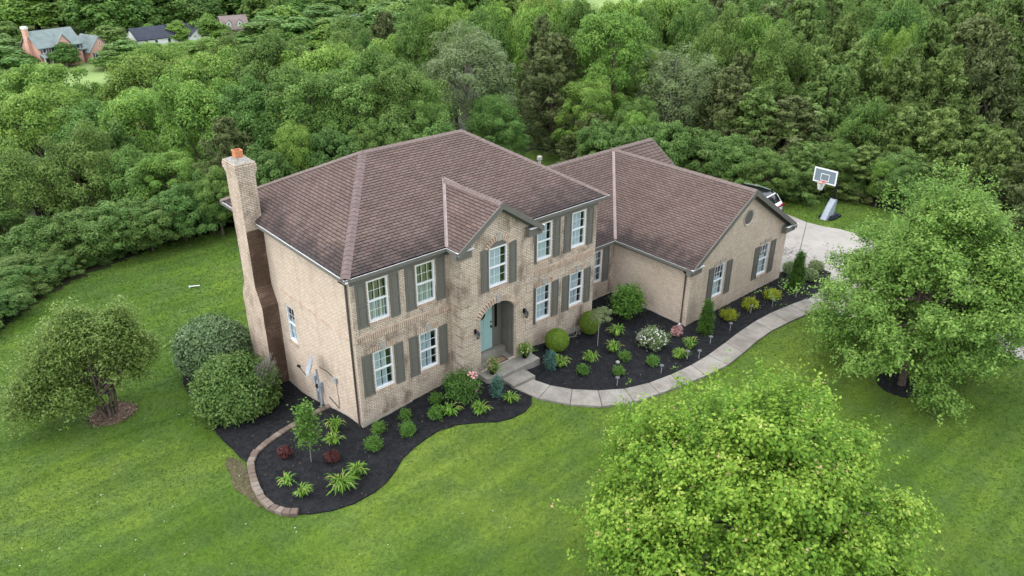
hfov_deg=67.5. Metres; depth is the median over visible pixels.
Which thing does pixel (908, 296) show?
maple tree
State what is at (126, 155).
broadleaf tree
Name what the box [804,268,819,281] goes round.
round shrub
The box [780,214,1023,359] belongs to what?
driveway
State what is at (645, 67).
broadleaf tree
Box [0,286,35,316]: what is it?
woodland shrub
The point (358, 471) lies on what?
daylily
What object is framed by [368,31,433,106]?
broadleaf tree
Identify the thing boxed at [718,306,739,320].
golden shrub
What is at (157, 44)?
broadleaf tree
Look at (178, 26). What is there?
broadleaf tree
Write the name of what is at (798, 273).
arborvitae
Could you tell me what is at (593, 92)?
broadleaf tree
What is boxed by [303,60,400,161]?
broadleaf tree
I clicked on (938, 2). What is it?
broadleaf tree
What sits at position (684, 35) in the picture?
broadleaf tree
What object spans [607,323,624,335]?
daylily
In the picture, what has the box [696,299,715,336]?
arborvitae
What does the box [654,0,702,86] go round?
broadleaf tree
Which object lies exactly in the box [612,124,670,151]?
woodland shrub
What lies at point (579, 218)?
window
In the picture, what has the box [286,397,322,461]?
young tree
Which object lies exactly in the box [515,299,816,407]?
sidewalk
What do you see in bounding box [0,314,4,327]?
woodland shrub
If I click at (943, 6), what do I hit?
cedar tree
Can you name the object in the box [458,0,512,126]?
broadleaf tree
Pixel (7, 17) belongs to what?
broadleaf tree
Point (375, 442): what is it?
shrub
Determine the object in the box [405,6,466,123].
broadleaf tree
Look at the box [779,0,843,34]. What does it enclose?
cedar tree
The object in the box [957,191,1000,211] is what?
woodland shrub
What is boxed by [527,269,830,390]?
mulch bed
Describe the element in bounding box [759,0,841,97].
cedar tree
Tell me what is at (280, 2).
broadleaf tree
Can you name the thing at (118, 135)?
broadleaf tree
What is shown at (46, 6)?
broadleaf tree
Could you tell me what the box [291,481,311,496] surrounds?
daylily
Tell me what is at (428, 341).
window
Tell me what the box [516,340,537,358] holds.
flower pot
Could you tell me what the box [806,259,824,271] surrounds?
round shrub
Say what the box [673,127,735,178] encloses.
woodland shrub
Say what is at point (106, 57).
broadleaf tree
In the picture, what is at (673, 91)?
locust tree
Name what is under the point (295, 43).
broadleaf tree
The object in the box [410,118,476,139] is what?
woodland shrub
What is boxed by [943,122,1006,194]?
cedar tree
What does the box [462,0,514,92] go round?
broadleaf tree
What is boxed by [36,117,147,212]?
broadleaf tree
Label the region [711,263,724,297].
window
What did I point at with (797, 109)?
tree
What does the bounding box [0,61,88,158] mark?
broadleaf tree
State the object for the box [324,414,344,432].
daylily
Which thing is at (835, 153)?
broadleaf tree
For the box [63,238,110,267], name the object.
woodland shrub
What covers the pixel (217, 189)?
broadleaf tree
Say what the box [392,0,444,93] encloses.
broadleaf tree
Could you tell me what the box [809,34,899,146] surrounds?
cedar tree
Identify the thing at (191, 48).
broadleaf tree
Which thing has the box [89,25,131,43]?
broadleaf tree
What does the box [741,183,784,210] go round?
parked car
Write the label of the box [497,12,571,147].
cedar tree
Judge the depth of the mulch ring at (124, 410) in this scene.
29.38 m
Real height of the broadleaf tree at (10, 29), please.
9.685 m
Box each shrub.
[0,214,82,265]
[0,251,62,296]
[0,264,44,288]
[0,277,35,290]
[0,279,32,308]
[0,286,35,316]
[0,292,10,309]
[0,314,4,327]
[20,251,81,284]
[20,260,52,295]
[31,246,86,278]
[35,206,119,264]
[59,263,86,274]
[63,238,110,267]
[72,198,165,256]
[97,249,123,265]
[109,198,193,250]
[117,235,160,253]
[130,225,177,244]
[147,182,217,241]
[181,172,228,234]
[243,144,300,185]
[291,126,359,170]
[362,433,383,451]
[369,419,387,435]
[370,103,431,147]
[397,406,413,420]
[397,420,417,437]
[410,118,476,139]
[427,389,443,404]
[427,404,443,422]
[525,114,554,134]
[533,125,557,143]
[574,118,630,157]
[575,363,591,374]
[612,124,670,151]
[612,364,624,375]
[617,349,632,361]
[645,120,699,169]
[646,352,659,367]
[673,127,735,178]
[701,132,770,184]
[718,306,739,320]
[724,163,741,179]
[739,149,799,194]
[742,295,759,311]
[757,147,781,180]
[763,287,781,301]
[781,260,793,274]
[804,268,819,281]
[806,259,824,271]
[818,161,858,201]
[838,164,870,196]
[852,175,894,203]
[866,149,929,203]
[871,169,919,204]
[903,176,940,207]
[926,185,962,202]
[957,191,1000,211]
[998,211,1023,238]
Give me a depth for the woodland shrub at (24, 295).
36.36 m
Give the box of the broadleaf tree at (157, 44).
[126,41,163,60]
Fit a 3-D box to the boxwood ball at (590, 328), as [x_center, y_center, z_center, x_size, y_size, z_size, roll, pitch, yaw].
[3.371,1.549,33.122,0.950,1.212,0.961,-21,34,-36]
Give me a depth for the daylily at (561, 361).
30.38 m
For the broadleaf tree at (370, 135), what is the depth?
46.63 m
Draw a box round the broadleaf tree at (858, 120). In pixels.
[827,96,896,160]
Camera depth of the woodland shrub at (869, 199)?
48.12 m
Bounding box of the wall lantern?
[474,329,479,338]
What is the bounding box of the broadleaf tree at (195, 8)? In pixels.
[154,0,209,23]
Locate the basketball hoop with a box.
[813,166,840,220]
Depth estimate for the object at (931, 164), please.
46.46 m
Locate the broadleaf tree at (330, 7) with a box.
[302,3,344,13]
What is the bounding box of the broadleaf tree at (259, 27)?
[234,17,298,43]
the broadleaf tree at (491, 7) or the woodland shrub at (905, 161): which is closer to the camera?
the woodland shrub at (905, 161)
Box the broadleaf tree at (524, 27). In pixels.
[508,3,563,112]
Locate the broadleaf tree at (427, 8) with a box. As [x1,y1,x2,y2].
[401,0,441,65]
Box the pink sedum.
[671,324,683,335]
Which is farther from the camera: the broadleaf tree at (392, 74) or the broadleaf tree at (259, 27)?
the broadleaf tree at (259, 27)
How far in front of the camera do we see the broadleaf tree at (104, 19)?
239.39 m
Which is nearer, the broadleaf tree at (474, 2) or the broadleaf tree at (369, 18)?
the broadleaf tree at (369, 18)
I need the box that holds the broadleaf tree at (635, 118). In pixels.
[620,110,656,142]
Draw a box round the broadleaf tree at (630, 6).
[594,0,646,123]
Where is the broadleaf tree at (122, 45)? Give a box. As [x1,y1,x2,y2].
[98,39,150,56]
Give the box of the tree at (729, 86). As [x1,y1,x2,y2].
[689,63,762,162]
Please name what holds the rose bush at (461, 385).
on the mulch bed at (382, 464)
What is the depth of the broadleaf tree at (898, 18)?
65.76 m
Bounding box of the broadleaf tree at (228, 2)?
[214,0,242,14]
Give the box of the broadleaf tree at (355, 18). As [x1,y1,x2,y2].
[316,15,371,43]
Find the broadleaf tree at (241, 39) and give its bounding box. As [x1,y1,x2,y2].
[222,33,260,51]
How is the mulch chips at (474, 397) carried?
on the mulch bed at (382, 464)
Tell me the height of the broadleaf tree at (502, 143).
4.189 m
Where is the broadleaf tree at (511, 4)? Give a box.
[488,0,544,11]
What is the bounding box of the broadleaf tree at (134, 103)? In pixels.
[94,86,205,190]
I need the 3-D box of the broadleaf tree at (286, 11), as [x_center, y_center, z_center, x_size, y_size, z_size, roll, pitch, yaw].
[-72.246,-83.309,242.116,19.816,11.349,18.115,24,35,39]
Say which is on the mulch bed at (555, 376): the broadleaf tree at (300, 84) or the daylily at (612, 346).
the daylily at (612, 346)
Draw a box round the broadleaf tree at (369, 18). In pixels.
[358,8,403,34]
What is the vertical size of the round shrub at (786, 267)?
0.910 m
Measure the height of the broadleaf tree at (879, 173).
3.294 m
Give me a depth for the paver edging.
24.89 m
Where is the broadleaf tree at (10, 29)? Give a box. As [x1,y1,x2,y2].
[0,21,21,40]
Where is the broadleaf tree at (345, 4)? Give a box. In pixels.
[313,0,361,14]
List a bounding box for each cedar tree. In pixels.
[192,115,258,222]
[364,10,399,59]
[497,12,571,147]
[515,31,590,151]
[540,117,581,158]
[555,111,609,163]
[675,0,752,103]
[676,0,738,125]
[679,0,756,130]
[695,51,754,131]
[749,4,783,69]
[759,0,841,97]
[773,141,837,206]
[777,43,859,152]
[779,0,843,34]
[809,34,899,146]
[820,10,838,34]
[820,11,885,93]
[822,143,898,203]
[826,0,853,19]
[832,43,959,155]
[855,0,883,35]
[873,45,984,161]
[888,16,967,100]
[889,0,951,27]
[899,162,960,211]
[933,0,990,32]
[935,11,1004,103]
[935,23,1023,155]
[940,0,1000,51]
[940,127,1023,212]
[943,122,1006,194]
[950,0,1009,47]
[964,66,1023,140]
[977,141,1023,210]
[986,0,1023,101]
[989,160,1023,224]
[1003,76,1023,140]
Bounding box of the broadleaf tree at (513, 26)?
[504,14,528,72]
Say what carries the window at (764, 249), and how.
in the brick house at (380, 282)
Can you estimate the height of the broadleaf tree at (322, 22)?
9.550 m
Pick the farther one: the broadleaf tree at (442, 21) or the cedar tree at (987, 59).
the broadleaf tree at (442, 21)
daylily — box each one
[276,471,297,487]
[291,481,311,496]
[322,430,344,445]
[323,468,359,495]
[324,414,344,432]
[344,460,369,477]
[439,401,462,415]
[470,398,492,415]
[503,391,520,403]
[556,354,571,366]
[582,350,598,362]
[604,339,620,351]
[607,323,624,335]
[672,346,690,358]
[682,336,699,348]
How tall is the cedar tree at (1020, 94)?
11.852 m
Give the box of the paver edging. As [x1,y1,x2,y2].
[247,404,330,516]
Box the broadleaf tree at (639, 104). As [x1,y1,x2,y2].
[611,94,659,137]
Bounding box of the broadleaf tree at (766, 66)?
[748,19,816,130]
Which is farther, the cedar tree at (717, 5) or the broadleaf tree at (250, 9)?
the broadleaf tree at (250, 9)
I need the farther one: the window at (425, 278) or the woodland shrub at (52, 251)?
the woodland shrub at (52, 251)
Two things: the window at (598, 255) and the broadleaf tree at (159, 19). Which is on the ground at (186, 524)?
the broadleaf tree at (159, 19)
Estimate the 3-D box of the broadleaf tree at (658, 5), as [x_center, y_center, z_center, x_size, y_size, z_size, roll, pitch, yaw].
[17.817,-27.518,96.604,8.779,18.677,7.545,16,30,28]
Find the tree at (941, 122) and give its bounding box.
[881,106,978,198]
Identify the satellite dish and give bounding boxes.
[297,355,325,406]
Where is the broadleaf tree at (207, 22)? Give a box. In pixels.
[187,13,231,38]
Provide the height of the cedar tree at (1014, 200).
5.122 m
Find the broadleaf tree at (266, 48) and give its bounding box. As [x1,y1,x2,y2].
[212,26,312,151]
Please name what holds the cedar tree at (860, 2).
on the ground at (186, 524)
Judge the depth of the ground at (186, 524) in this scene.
25.46 m
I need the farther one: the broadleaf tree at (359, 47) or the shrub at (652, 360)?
the broadleaf tree at (359, 47)
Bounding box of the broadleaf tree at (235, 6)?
[222,0,245,13]
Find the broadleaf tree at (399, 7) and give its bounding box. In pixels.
[384,2,408,21]
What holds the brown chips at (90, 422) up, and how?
on the mulch ring at (124, 410)
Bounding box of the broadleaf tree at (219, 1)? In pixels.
[206,0,230,12]
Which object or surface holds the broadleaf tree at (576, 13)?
on the ground at (186, 524)
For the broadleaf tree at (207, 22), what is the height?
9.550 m
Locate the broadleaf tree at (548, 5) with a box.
[505,0,570,105]
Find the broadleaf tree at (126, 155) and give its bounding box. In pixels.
[91,144,187,251]
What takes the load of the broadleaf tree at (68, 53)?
on the ground at (186, 524)
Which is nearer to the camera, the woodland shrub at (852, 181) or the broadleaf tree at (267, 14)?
the woodland shrub at (852, 181)
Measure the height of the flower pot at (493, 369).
0.800 m
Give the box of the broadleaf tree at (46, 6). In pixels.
[9,0,68,27]
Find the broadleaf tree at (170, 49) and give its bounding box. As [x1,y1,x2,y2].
[124,41,206,150]
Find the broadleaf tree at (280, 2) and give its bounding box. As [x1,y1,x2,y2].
[271,0,293,8]
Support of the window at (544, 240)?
in the brick house at (380, 282)
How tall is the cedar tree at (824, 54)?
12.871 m
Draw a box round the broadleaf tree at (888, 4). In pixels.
[880,0,895,13]
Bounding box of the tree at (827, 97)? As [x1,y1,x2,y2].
[768,63,869,159]
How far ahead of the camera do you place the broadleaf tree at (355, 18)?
227.37 m
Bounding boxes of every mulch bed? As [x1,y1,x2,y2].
[183,344,531,514]
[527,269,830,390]
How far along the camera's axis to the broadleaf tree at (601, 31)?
56.52 m
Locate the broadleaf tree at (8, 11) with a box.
[0,0,54,30]
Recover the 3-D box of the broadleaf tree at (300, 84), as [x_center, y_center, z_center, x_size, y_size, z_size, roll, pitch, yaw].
[-14.121,-10.553,51.727,6.869,9.602,7.702,-24,35,-39]
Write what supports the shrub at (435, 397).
on the mulch bed at (382, 464)
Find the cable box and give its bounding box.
[319,367,339,408]
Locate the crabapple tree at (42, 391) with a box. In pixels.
[0,294,171,440]
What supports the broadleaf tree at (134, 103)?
on the ground at (186, 524)
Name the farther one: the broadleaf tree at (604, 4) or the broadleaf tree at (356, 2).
the broadleaf tree at (356, 2)
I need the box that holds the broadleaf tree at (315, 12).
[300,4,343,21]
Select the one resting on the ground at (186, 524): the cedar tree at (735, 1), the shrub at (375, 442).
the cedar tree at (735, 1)
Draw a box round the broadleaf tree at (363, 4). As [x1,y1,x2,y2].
[357,0,385,11]
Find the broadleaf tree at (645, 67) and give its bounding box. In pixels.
[614,42,664,121]
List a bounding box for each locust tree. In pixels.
[417,18,519,131]
[628,41,721,138]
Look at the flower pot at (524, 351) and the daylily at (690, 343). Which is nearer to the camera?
the flower pot at (524, 351)
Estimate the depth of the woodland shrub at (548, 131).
63.00 m
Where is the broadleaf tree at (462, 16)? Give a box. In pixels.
[439,0,480,129]
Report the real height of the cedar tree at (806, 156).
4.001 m
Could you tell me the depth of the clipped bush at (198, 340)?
30.75 m
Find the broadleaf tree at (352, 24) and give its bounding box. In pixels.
[323,7,382,72]
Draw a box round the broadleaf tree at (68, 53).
[46,42,82,66]
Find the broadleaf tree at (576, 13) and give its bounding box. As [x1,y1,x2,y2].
[550,0,600,110]
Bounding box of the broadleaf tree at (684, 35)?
[666,0,723,131]
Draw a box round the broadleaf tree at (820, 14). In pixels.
[781,0,827,43]
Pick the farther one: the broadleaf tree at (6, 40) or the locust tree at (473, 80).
the broadleaf tree at (6, 40)
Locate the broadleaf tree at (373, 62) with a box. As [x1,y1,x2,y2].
[324,43,413,134]
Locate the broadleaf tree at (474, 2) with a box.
[449,0,497,14]
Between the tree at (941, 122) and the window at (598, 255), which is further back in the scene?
the tree at (941, 122)
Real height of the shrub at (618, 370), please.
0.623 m
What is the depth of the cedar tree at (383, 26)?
105.03 m
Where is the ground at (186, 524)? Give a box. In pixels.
[0,0,1023,575]
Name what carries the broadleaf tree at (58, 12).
on the ground at (186, 524)
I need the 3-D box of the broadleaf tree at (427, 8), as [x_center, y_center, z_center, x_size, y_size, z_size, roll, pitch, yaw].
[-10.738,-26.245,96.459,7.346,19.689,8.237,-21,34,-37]
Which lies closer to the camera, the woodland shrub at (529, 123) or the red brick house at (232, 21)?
the woodland shrub at (529, 123)
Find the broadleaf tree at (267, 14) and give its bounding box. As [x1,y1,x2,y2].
[249,10,291,31]
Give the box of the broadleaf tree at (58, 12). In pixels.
[50,0,90,32]
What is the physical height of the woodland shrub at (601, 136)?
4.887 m
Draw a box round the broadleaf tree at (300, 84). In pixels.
[243,62,360,177]
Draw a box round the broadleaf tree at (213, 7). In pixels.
[185,0,222,22]
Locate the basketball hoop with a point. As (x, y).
(823, 176)
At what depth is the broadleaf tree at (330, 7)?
257.47 m
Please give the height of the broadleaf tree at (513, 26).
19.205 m
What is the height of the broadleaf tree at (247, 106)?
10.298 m
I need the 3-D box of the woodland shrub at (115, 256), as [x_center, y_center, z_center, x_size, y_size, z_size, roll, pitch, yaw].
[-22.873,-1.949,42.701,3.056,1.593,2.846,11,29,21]
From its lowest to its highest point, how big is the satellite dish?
2.422 m
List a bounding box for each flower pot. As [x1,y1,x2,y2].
[483,351,502,374]
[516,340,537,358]
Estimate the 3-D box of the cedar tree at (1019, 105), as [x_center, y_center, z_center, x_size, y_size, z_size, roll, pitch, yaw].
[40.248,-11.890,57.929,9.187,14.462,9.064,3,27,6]
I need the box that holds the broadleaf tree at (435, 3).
[395,0,451,10]
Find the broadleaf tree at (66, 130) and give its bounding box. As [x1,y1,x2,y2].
[43,97,124,206]
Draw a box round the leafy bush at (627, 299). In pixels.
[608,277,647,318]
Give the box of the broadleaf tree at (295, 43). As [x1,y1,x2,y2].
[260,34,308,92]
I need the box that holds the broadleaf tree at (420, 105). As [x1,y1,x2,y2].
[400,79,456,133]
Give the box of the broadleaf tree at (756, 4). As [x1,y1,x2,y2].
[738,0,781,18]
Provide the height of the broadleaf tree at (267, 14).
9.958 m
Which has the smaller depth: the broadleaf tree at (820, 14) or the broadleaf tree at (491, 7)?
the broadleaf tree at (820, 14)
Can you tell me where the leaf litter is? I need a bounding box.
[782,243,835,271]
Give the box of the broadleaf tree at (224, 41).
[195,28,265,113]
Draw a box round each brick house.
[20,26,105,66]
[218,14,247,36]
[220,129,798,427]
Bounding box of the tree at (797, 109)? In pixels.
[735,94,831,185]
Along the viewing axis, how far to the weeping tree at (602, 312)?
31.63 m
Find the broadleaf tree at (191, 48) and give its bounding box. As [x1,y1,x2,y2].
[157,41,203,57]
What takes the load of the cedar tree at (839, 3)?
on the ground at (186, 524)
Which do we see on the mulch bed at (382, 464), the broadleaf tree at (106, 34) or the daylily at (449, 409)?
the daylily at (449, 409)
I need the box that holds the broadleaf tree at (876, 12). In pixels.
[849,1,896,56]
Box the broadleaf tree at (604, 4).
[598,0,640,82]
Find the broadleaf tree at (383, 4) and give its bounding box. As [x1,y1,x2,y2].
[359,1,398,14]
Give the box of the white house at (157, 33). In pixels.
[125,22,208,43]
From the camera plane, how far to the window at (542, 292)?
31.56 m
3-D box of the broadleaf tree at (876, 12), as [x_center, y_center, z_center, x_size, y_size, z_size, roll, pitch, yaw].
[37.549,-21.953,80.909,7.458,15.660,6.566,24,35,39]
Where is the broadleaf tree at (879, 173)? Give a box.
[866,157,898,206]
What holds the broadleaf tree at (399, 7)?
on the ground at (186, 524)
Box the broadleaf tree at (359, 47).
[326,32,375,79]
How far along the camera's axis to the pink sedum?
33.31 m
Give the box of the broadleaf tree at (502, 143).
[488,120,529,156]
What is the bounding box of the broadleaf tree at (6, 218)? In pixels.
[0,192,27,259]
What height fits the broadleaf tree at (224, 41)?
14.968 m
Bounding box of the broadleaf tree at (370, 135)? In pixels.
[342,117,396,153]
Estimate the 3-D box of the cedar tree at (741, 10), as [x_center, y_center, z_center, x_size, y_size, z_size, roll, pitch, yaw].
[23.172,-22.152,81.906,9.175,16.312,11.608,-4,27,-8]
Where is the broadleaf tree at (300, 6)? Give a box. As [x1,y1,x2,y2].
[281,0,313,12]
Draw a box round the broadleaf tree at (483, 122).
[463,93,531,151]
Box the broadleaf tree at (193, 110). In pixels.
[148,73,252,182]
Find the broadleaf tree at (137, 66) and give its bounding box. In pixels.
[99,51,208,148]
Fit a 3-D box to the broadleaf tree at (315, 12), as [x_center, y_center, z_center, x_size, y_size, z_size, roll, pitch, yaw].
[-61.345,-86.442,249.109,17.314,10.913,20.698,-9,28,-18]
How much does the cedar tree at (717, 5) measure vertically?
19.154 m
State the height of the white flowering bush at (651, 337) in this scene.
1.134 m
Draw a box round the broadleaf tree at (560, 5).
[547,0,599,69]
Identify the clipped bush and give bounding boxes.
[168,311,252,381]
[185,347,283,429]
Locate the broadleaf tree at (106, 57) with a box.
[88,50,125,68]
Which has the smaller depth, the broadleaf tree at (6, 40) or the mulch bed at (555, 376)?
the mulch bed at (555, 376)
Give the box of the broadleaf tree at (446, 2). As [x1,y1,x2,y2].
[440,0,468,10]
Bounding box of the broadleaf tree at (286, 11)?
[262,5,303,20]
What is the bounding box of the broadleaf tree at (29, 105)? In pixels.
[0,81,94,211]
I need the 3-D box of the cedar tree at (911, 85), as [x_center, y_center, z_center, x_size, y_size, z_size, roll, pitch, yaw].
[29.875,-12.189,59.493,9.584,13.345,7.575,8,28,15]
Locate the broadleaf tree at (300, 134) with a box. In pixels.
[271,118,315,172]
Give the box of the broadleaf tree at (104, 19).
[80,0,148,33]
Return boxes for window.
[286,304,297,343]
[366,275,389,322]
[373,346,394,389]
[415,260,435,305]
[419,328,438,370]
[489,244,506,288]
[536,282,550,320]
[537,221,551,260]
[569,270,582,306]
[571,209,585,248]
[593,250,601,282]
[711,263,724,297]
[756,242,769,275]
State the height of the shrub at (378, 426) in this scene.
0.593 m
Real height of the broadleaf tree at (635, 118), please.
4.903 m
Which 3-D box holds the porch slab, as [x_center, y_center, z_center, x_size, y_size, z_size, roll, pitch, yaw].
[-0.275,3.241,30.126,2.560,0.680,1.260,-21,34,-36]
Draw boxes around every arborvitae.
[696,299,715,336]
[786,250,807,288]
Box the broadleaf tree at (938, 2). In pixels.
[937,0,958,16]
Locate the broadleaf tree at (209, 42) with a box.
[184,36,232,53]
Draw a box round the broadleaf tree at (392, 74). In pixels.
[360,53,453,146]
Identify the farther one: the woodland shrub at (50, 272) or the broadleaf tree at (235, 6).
the broadleaf tree at (235, 6)
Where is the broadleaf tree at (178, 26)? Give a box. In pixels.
[164,20,196,41]
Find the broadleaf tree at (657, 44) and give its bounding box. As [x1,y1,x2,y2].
[607,2,667,98]
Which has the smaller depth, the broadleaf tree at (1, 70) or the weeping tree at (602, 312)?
the weeping tree at (602, 312)
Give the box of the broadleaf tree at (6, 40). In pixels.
[0,34,22,58]
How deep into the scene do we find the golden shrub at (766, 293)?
36.39 m
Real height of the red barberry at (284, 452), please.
0.510 m
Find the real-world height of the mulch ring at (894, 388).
0.160 m
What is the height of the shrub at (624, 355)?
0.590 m
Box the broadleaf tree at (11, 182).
[0,136,77,257]
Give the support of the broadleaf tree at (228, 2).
on the ground at (186, 524)
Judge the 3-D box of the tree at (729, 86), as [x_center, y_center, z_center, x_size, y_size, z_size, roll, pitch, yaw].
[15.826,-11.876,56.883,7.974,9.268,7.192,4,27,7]
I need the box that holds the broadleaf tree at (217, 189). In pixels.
[192,165,232,235]
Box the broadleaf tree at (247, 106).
[202,74,302,179]
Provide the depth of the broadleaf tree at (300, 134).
45.47 m
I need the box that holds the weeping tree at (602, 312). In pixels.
[590,306,612,345]
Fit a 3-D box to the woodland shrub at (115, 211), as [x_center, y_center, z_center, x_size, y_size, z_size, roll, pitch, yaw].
[-22.044,-3.164,42.409,4.921,3.596,4.583,11,28,20]
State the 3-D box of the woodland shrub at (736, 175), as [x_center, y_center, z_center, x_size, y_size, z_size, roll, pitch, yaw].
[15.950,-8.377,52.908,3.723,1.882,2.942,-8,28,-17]
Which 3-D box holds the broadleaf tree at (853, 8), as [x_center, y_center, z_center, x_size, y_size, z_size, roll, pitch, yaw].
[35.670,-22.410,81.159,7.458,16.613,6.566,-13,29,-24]
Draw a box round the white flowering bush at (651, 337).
[635,324,670,351]
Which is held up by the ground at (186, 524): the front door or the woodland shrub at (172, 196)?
the woodland shrub at (172, 196)
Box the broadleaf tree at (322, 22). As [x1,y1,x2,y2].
[296,18,361,47]
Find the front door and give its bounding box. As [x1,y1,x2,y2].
[480,306,491,351]
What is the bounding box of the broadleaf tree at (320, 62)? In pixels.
[268,40,368,140]
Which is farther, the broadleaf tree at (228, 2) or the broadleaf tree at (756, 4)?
the broadleaf tree at (228, 2)
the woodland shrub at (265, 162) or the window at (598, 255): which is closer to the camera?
the window at (598, 255)
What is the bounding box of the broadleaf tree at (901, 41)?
[876,23,917,92]
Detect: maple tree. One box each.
[550,348,949,575]
[754,152,1023,436]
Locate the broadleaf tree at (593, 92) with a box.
[551,79,614,148]
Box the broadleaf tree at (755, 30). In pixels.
[731,12,792,86]
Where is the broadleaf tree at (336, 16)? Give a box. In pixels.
[314,14,344,20]
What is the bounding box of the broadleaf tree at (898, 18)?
[851,0,929,92]
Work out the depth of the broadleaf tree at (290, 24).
222.99 m
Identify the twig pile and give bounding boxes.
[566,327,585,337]
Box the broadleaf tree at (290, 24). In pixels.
[265,17,322,45]
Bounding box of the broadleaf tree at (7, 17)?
[0,0,21,21]
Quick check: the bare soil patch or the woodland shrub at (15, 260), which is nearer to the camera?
the bare soil patch
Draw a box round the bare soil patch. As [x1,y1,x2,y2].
[226,457,261,507]
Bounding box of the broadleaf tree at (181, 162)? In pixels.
[133,148,200,209]
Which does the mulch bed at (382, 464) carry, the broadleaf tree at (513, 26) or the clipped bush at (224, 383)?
the clipped bush at (224, 383)
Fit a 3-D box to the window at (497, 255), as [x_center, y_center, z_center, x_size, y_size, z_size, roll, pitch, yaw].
[-0.749,-0.923,28.242,0.890,1.570,0.732,-21,34,-36]
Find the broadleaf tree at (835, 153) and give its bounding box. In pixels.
[812,138,861,186]
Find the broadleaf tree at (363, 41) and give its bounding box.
[351,28,372,96]
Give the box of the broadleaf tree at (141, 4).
[110,0,163,27]
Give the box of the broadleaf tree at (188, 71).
[161,44,270,158]
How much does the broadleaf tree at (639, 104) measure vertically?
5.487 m
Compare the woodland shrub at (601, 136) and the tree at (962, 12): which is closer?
the woodland shrub at (601, 136)
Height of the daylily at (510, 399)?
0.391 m
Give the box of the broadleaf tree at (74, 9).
[58,0,139,31]
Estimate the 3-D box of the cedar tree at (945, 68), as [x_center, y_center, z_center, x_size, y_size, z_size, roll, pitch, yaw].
[32.411,-11.924,58.983,10.444,13.223,8.254,3,27,6]
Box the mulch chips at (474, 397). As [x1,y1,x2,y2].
[183,268,829,512]
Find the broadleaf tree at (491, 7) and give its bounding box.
[468,0,515,13]
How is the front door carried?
in the brick house at (380, 282)
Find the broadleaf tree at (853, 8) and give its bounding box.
[833,0,879,43]
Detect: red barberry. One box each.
[276,445,292,458]
[323,449,339,462]
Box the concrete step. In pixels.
[502,369,534,388]
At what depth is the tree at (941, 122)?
48.98 m
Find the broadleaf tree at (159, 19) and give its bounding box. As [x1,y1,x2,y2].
[137,0,188,26]
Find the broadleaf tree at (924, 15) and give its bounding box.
[885,0,937,55]
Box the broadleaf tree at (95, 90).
[70,80,119,127]
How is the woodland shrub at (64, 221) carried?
on the ground at (186, 524)
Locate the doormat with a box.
[490,355,507,364]
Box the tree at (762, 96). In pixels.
[709,83,815,153]
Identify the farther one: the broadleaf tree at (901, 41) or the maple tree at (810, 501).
the broadleaf tree at (901, 41)
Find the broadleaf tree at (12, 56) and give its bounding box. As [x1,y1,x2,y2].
[0,45,38,70]
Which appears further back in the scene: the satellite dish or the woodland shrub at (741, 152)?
the woodland shrub at (741, 152)
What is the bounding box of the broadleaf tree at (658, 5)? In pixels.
[635,0,682,98]
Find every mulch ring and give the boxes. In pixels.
[89,402,135,426]
[876,372,919,397]
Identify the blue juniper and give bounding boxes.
[488,373,504,399]
[542,349,557,372]
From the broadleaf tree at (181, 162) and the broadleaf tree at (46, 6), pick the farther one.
the broadleaf tree at (46, 6)
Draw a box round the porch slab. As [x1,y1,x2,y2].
[478,352,539,383]
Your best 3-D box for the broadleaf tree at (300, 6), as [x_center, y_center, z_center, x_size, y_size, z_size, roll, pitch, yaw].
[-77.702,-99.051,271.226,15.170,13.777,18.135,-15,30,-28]
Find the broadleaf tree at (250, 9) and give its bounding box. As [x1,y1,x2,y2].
[235,0,278,21]
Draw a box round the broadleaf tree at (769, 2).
[751,0,786,11]
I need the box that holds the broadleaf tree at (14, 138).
[0,104,28,234]
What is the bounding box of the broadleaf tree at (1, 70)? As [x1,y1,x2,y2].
[0,67,30,141]
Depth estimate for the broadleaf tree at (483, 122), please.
53.75 m
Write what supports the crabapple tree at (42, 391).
on the mulch ring at (124, 410)
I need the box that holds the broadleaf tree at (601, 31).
[569,8,661,122]
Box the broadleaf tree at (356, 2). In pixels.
[354,0,370,13]
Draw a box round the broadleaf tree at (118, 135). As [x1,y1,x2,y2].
[71,117,153,207]
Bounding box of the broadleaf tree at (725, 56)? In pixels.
[682,1,751,125]
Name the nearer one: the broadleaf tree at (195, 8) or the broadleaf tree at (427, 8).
the broadleaf tree at (427, 8)
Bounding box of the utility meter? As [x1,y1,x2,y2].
[312,373,323,404]
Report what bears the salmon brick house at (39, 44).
on the ground at (186, 524)
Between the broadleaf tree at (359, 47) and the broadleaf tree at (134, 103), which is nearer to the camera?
the broadleaf tree at (134, 103)
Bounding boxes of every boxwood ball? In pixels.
[544,328,568,351]
[579,311,599,334]
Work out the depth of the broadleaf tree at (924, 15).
77.58 m
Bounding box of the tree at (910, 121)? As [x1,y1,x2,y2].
[846,102,943,198]
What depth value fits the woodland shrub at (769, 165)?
51.41 m
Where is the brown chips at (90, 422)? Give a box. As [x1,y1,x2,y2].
[84,399,137,426]
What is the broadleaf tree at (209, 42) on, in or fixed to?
on the ground at (186, 524)
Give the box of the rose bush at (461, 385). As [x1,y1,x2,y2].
[440,363,483,405]
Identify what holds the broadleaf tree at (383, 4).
on the ground at (186, 524)
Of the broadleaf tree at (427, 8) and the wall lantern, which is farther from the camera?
the broadleaf tree at (427, 8)
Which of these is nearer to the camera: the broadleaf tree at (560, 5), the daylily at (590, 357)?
the daylily at (590, 357)

